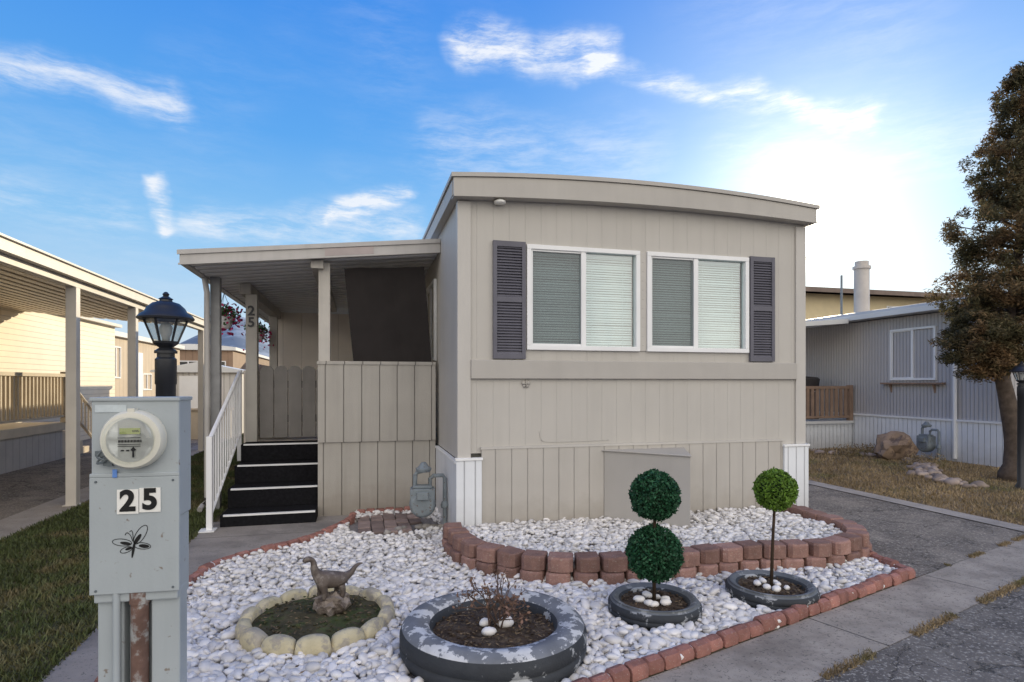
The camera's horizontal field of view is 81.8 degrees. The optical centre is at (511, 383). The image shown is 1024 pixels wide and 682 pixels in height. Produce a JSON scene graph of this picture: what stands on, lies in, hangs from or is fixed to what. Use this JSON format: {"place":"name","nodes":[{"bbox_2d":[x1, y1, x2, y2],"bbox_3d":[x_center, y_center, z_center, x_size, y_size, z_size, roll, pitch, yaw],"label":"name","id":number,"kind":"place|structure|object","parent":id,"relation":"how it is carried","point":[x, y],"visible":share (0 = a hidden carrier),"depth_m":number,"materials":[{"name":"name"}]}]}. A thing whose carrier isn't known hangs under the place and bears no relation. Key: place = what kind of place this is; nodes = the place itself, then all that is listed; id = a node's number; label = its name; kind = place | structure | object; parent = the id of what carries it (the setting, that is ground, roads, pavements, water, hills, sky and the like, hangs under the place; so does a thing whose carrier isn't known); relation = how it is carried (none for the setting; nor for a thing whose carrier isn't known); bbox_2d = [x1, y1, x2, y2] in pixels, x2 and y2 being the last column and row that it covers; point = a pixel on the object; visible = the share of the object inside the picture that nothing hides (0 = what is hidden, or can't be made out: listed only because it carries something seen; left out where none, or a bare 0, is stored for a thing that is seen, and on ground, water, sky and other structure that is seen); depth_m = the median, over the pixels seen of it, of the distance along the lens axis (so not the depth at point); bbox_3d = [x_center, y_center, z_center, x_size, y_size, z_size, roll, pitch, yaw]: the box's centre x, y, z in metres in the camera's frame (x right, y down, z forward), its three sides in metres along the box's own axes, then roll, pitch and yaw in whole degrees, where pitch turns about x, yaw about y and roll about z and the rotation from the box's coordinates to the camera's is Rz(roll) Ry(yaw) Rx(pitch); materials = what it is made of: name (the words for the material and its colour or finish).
{"place":"outdoors","nodes":[
{"label":"outdoors","id":0,"kind":"place"},
{"bbox_2d":[0,439,197,519],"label":"carport driveway","id":1,"kind":"structure","parent":0,"point":[24,489],"depth_m":8.46,"materials":[{"name":"concrete"}]},
{"bbox_2d":[0,306,121,473],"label":"neighbour home","id":2,"kind":"object","parent":1,"relation":"on","point":[32,388],"visible":0.75,"depth_m":11.80,"materials":[{"name":"beige"}]},
{"bbox_2d":[115,331,184,396],"bbox_3d":[-14.950,-0.155,20.880,4.100,3.170,7.900,0,0,-15],"label":"neighbour home","id":3,"kind":"object","parent":1,"relation":"on","point":[147,355],"visible":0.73,"depth_m":20.36,"materials":[{"name":"beige"}]},
{"bbox_2d":[115,346,120,377],"bbox_3d":[-12.340,-0.670,18.407,0.070,1.000,0.700,0,0,-15],"label":"window","id":4,"kind":"structure","parent":3,"relation":"in","point":[116,347],"depth_m":18.47,"materials":[{"name":"white plastic"}]},
{"bbox_2d":[138,352,142,396],"bbox_3d":[-12.768,-0.070,20.155,0.060,2.000,0.900,0,0,-15],"label":"door","id":5,"kind":"structure","parent":3,"relation":"in","point":[140,355],"depth_m":20.36,"materials":[{"name":"white plastic"}]},
{"bbox_2d":[143,373,151,389],"bbox_3d":[-13.044,-0.070,21.117,0.070,0.600,0.900,0,0,-15],"label":"window","id":6,"kind":"structure","parent":3,"relation":"in","point":[146,374],"depth_m":21.12,"materials":[{"name":"white plastic"}]},
{"bbox_2d":[191,408,226,438],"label":"garden wall","id":7,"kind":"structure","parent":1,"relation":"on","point":[194,423],"depth_m":15.21,"materials":[{"name":"beige paint"}]},
{"bbox_2d":[0,438,226,539],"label":"carport kerb strip","id":8,"kind":"object","parent":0,"point":[12,524],"depth_m":6.43,"materials":[{"name":"concrete"}]},
{"bbox_2d":[0,233,203,506],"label":"carport","id":9,"kind":"object","parent":8,"relation":"on","point":[34,279],"visible":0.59,"depth_m":7.24,"materials":[{"name":"metal"}]},
{"bbox_2d":[0,433,243,681],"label":"lawn","id":10,"kind":"structure","parent":0,"point":[75,625],"depth_m":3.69,"materials":[{"name":"plant"}]},
{"bbox_2d":[39,515,348,681],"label":"garden path","id":11,"kind":"structure","parent":0,"point":[80,664],"depth_m":5.18,"materials":[{"name":"concrete"}]},
{"bbox_2d":[179,316,268,356],"bbox_3d":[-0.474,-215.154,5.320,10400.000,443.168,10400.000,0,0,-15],"label":"hills","id":12,"kind":"structure","parent":0,"point":[239,339],"depth_m":3216.73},
{"bbox_2d":[0,0,1023,342],"label":"sky","id":13,"kind":"structure","parent":0,"point":[134,133],"materials":[{"name":"blue"}]},
{"bbox_2d":[28,442,1022,681],"bbox_3d":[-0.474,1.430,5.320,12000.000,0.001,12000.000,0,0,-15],"label":"ground","id":14,"kind":"structure","parent":0,"point":[694,659],"depth_m":4.09,"materials":[{"name":"grey concrete"}]},
{"bbox_2d":[150,362,243,432],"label":"garden shed","id":15,"kind":"structure","parent":14,"relation":"on","point":[187,380],"depth_m":16.54,"materials":[{"name":"metal"}]},
{"bbox_2d":[179,376,197,407],"bbox_3d":[-8.770,0.580,16.578,1.000,1.600,0.025,0,0,-15],"label":"door","id":16,"kind":"structure","parent":15,"relation":"in","point":[188,385],"depth_m":16.51,"materials":[{"name":"white plastic"}]},
{"bbox_2d":[179,344,268,371],"bbox_3d":[-16.774,-0.205,34.664,3.900,3.270,15.300,0,0,-15],"label":"neighbour home","id":17,"kind":"object","parent":14,"relation":"on","point":[234,357],"visible":0.13,"depth_m":27.80,"materials":[{"name":"brown"}]},
{"bbox_2d":[180,361,197,364],"bbox_3d":[-14.982,-0.570,27.366,1.400,1.000,0.070,0,0,-15],"label":"window","id":18,"kind":"structure","parent":17,"relation":"in","point":[181,362],"depth_m":27.34,"materials":[{"name":"white plastic"}]},
{"bbox_2d":[177,239,439,532],"bbox_3d":[-2.904,-0.085,9.457,2.615,3.030,7.370,0,0,-15],"label":"porch","id":19,"kind":"object","parent":14,"relation":"on","point":[340,404],"visible":1,"depth_m":6.58,"materials":[{"name":"wood"}]},
{"bbox_2d":[222,294,245,339],"bbox_3d":[-3.644,-0.843,7.520,0.488,0.617,0.525,0,0,-15],"label":"hanging basket","id":20,"kind":"object","parent":19,"relation":"hanging from","point":[228,321],"visible":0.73,"depth_m":7.49,"materials":[{"name":"white plastic"}]},
{"bbox_2d":[243,319,273,350],"bbox_3d":[-4.013,-0.812,9.335,0.460,0.598,0.518,0,0,-38],"label":"hanging basket","id":21,"kind":"object","parent":19,"relation":"hanging from","point":[262,335],"visible":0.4,"depth_m":9.29,"materials":[{"name":"white plastic"}]},
{"bbox_2d":[422,172,819,528],"bbox_3d":[-0.640,-0.254,13.261,3.850,3.367,16.783,0,0,-15],"label":"mobile home","id":22,"kind":"object","parent":14,"relation":"on","point":[598,345],"visible":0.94,"depth_m":5.72,"materials":[{"name":"paint"}]},
{"bbox_2d":[426,279,436,361],"bbox_3d":[-0.988,-0.745,7.304,0.070,0.950,0.900,0,0,-15],"label":"window","id":23,"kind":"structure","parent":22,"relation":"in","point":[433,284],"depth_m":6.88,"materials":[{"name":"white plastic"}]},
{"bbox_2d":[526,244,639,350],"bbox_3d":[0.651,-0.802,5.751,1.242,1.175,0.330,0,0,-15],"label":"window","id":24,"kind":"structure","parent":22,"relation":"in","point":[577,299],"depth_m":5.70,"materials":[{"name":"white plastic"}]},
{"bbox_2d":[628,251,748,352],"bbox_3d":[1.830,-0.802,6.058,1.243,1.175,0.330,0,0,-15],"label":"window","id":25,"kind":"structure","parent":22,"relation":"in","point":[690,303],"depth_m":6.01,"materials":[{"name":"white plastic"}]},
{"bbox_2d":[187,507,896,681],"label":"gravel bed ground","id":26,"kind":"structure","parent":0,"point":[353,527],"depth_m":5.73,"materials":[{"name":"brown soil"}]},
{"bbox_2d":[89,396,191,681],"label":"electric meter pedestal","id":27,"kind":"object","parent":26,"relation":"on","point":[140,492],"visible":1,"depth_m":2.20,"materials":[{"name":"paint"}]},
{"bbox_2d":[136,292,194,395],"bbox_3d":[-1.757,0.481,3.003,0.260,1.898,0.260,0,0,-15],"label":"yard lamp","id":28,"kind":"object","parent":26,"relation":"on","point":[165,309],"visible":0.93,"depth_m":2.96,"materials":[{"name":"black metal"}]},
{"bbox_2d":[94,512,356,681],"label":"brick edging","id":29,"kind":"object","parent":26,"relation":"on","point":[203,568],"visible":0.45,"depth_m":4.95,"materials":[{"name":"red brick"}]},
{"bbox_2d":[235,584,394,655],"bbox_3d":[-1.135,1.360,3.468,0.877,0.120,0.900,0,0,-15],"label":"stone ring planter","id":30,"kind":"object","parent":26,"relation":"on","point":[292,621],"visible":0.77,"depth_m":3.35,"materials":[{"name":"beige stone"}]},
{"bbox_2d":[302,556,362,616],"bbox_3d":[-1.060,1.188,3.519,0.358,0.363,0.176,0,0,-29],"label":"statue","id":31,"kind":"object","parent":30,"relation":"on","point":[335,601],"visible":1,"depth_m":3.46,"materials":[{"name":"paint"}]},
{"bbox_2d":[357,506,409,513],"bbox_3d":[-1.287,1.383,6.463,0.795,0.078,0.102,0,0,-15],"label":"brick edging","id":32,"kind":"object","parent":26,"relation":"on","point":[400,509],"visible":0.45,"depth_m":6.42,"materials":[{"name":"red brick"}]},
{"bbox_2d":[358,512,420,535],"bbox_3d":[-1.239,1.403,5.990,0.624,0.037,0.852,0,0,-15],"label":"paver patch","id":33,"kind":"object","parent":26,"relation":"on","point":[376,526],"visible":0.84,"depth_m":5.95,"materials":[{"name":"brick"}]},
{"bbox_2d":[383,523,443,539],"bbox_3d":[-0.849,1.390,5.587,0.586,0.072,0.509,0,0,32],"label":"rock border","id":34,"kind":"object","parent":26,"relation":"on","point":[424,526],"visible":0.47,"depth_m":5.68,"materials":[{"name":"stone"}]},
{"bbox_2d":[409,462,447,523],"bbox_3d":[-0.798,1.144,5.703,0.382,0.775,0.206,0,0,-9],"label":"gas meter","id":35,"kind":"object","parent":26,"relation":"on","point":[422,502],"visible":1,"depth_m":5.63,"materials":[{"name":"grey metal"}]},
{"bbox_2d":[187,547,713,680],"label":"fallen leaves","id":36,"kind":"object","parent":26,"relation":"on","point":[291,658],"visible":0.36,"depth_m":3.05,"materials":[{"name":"brown plant"}]},
{"bbox_2d":[399,588,586,681],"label":"tyre planter","id":37,"kind":"object","parent":26,"relation":"on","point":[441,639],"visible":0.93,"depth_m":2.90,"materials":[{"name":"rubber"}]},
{"bbox_2d":[452,565,530,627],"bbox_3d":[-0.075,1.125,3.110,0.390,0.337,0.368,0,0,31],"label":"rose bush","id":38,"kind":"object","parent":37,"relation":"on","point":[505,606],"visible":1,"depth_m":3.10,"materials":[{"name":"brown plant"}]},
{"bbox_2d":[608,582,701,629],"bbox_3d":[0.872,1.359,3.634,0.560,0.123,0.560,0,0,-15],"label":"tyre planter","id":39,"kind":"object","parent":26,"relation":"on","point":[632,603],"visible":0.96,"depth_m":3.54,"materials":[{"name":"painted rubber"},{"name":"soil"},{"name":"stone"}]},
{"bbox_2d":[625,468,684,600],"bbox_3d":[0.879,0.941,3.630,0.357,0.839,0.365,0,0,-15],"label":"topiary tree","id":40,"kind":"object","parent":39,"relation":"on","point":[654,551],"visible":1,"depth_m":3.54,"materials":[{"name":"green plant"}]},
{"bbox_2d":[442,504,871,587],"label":"retaining wall","id":41,"kind":"structure","parent":26,"relation":"on","point":[462,545],"depth_m":4.39,"materials":[{"name":"brown brick"}]},
{"bbox_2d":[571,550,915,681],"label":"brick edging","id":42,"kind":"object","parent":26,"relation":"on","point":[637,669],"visible":0.91,"depth_m":3.30,"materials":[{"name":"red brick"}]},
{"bbox_2d":[725,570,819,610],"bbox_3d":[1.706,1.359,3.893,0.570,0.121,0.570,0,0,-15],"label":"tyre planter","id":43,"kind":"object","parent":26,"relation":"on","point":[753,588],"visible":0.91,"depth_m":3.82,"materials":[{"name":"painted rubber"},{"name":"soil"},{"name":"white pebbles"}]},
{"bbox_2d":[751,467,799,585],"bbox_3d":[1.740,0.953,3.900,0.291,0.815,0.288,0,0,-15],"label":"topiary tree","id":44,"kind":"object","parent":43,"relation":"on","point":[775,490],"visible":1,"depth_m":3.84,"materials":[{"name":"green plant"}]},
{"bbox_2d":[482,522,812,575],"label":"raised bed ground","id":45,"kind":"structure","parent":0,"point":[593,545],"depth_m":4.61,"materials":[{"name":"brown soil"}]},
{"bbox_2d":[462,505,842,561],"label":"raised bed pebbles","id":46,"kind":"object","parent":45,"relation":"on","point":[751,522],"visible":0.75,"depth_m":5.09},
{"bbox_2d":[638,539,1023,681],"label":"sidewalk","id":47,"kind":"structure","parent":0,"point":[808,649],"depth_m":3.44,"materials":[{"name":"concrete"}]},
{"bbox_2d":[819,534,1023,680],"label":"grass","id":48,"kind":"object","parent":47,"relation":"on","point":[986,599],"visible":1,"depth_m":3.52,"materials":[{"name":"brown plant"}]},
{"bbox_2d":[846,443,874,452],"bbox_3d":[7.293,1.317,12.072,1.027,0.296,0.965,0,0,32],"label":"shrub","id":49,"kind":"object","parent":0,"point":[870,450],"visible":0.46,"depth_m":12.09,"materials":[{"name":"green plant"}]},
{"bbox_2d":[806,286,967,319],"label":"house","id":50,"kind":"structure","parent":0,"point":[821,302],"depth_m":28.66,"materials":[{"name":"yellow paint"}]},
{"bbox_2d":[809,485,1023,576],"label":"driveway","id":51,"kind":"structure","parent":0,"point":[920,542],"depth_m":5.71,"materials":[{"name":"concrete"}]},
{"bbox_2d":[809,447,1023,525],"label":"neighbour yard","id":52,"kind":"structure","parent":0,"point":[924,495],"depth_m":8.21,"materials":[{"name":"brown plant"}]},
{"bbox_2d":[806,319,853,448],"bbox_3d":[5.614,0.010,15.476,2.490,2.840,6.000,0,0,-15],"label":"porch","id":53,"kind":"object","parent":52,"relation":"on","point":[822,431],"visible":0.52,"depth_m":12.91,"materials":[{"name":"white wood"}]},
{"bbox_2d":[806,376,819,418],"bbox_3d":[6.677,0.310,13.789,0.900,1.000,0.900,0,0,-15],"label":"covered grill","id":54,"kind":"object","parent":53,"relation":"on","point":[812,381],"visible":0.12,"depth_m":13.40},
{"bbox_2d":[821,443,873,457],"bbox_3d":[6.610,1.317,11.704,1.011,0.289,0.916,0,0,-15],"label":"shrub","id":55,"kind":"object","parent":52,"relation":"on","point":[845,451],"visible":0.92,"depth_m":11.64,"materials":[{"name":"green plant"}]},
{"bbox_2d":[874,431,918,459],"bbox_3d":[7.233,1.257,11.177,0.862,0.740,0.684,0,0,-15],"label":"boulder","id":56,"kind":"object","parent":52,"relation":"on","point":[892,445],"visible":0.86,"depth_m":10.96,"materials":[{"name":"stone"}]},
{"bbox_2d":[811,449,989,487],"bbox_3d":[6.865,1.401,10.234,1.491,0.150,4.434,0,0,0],"label":"rock border","id":57,"kind":"object","parent":52,"relation":"on","point":[929,470],"visible":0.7,"depth_m":9.16,"materials":[{"name":"grey stone"}]},
{"bbox_2d":[806,260,1023,466],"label":"neighbour home","id":58,"kind":"object","parent":52,"relation":"on","point":[891,370],"visible":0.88,"depth_m":11.92,"materials":[{"name":"grey metal"}]},
{"bbox_2d":[890,325,936,379],"bbox_3d":[7.947,-0.590,11.722,0.070,1.040,1.000,0,0,-15],"label":"window","id":59,"kind":"structure","parent":58,"relation":"in","point":[934,327],"depth_m":11.70,"materials":[{"name":"white plastic"}]},
{"bbox_2d":[888,451,955,468],"bbox_3d":[7.189,1.315,10.369,0.934,0.302,1.012,0,0,-40],"label":"shrub","id":60,"kind":"object","parent":52,"relation":"on","point":[912,461],"visible":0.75,"depth_m":10.25,"materials":[{"name":"brown plant"}]},
{"bbox_2d":[916,422,941,461],"bbox_3d":[7.714,1.122,10.940,0.222,0.836,0.412,0,0,-15],"label":"gas meter","id":61,"kind":"object","parent":52,"relation":"on","point":[926,442],"visible":0.99,"depth_m":10.91,"materials":[{"name":"grey metal"}]},
{"bbox_2d":[921,60,1023,481],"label":"evergreen tree","id":62,"kind":"object","parent":52,"relation":"on","point":[989,346],"visible":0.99,"depth_m":8.67,"materials":[{"name":"green plant"}]},
{"bbox_2d":[1009,361,1023,489],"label":"yard lamp","id":63,"kind":"object","parent":52,"relation":"on","point":[1020,430],"visible":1,"depth_m":7.97,"materials":[{"name":"black metal"}]},
{"bbox_2d":[809,480,1023,531],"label":"driveway kerb strip","id":64,"kind":"object","parent":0,"point":[955,513],"depth_m":6.78,"materials":[{"name":"concrete"}]},
{"bbox_2d":[814,584,1023,681],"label":"street","id":65,"kind":"structure","parent":0,"point":[979,642],"depth_m":3.14,"materials":[{"name":"grey asphalt"}]}
]}

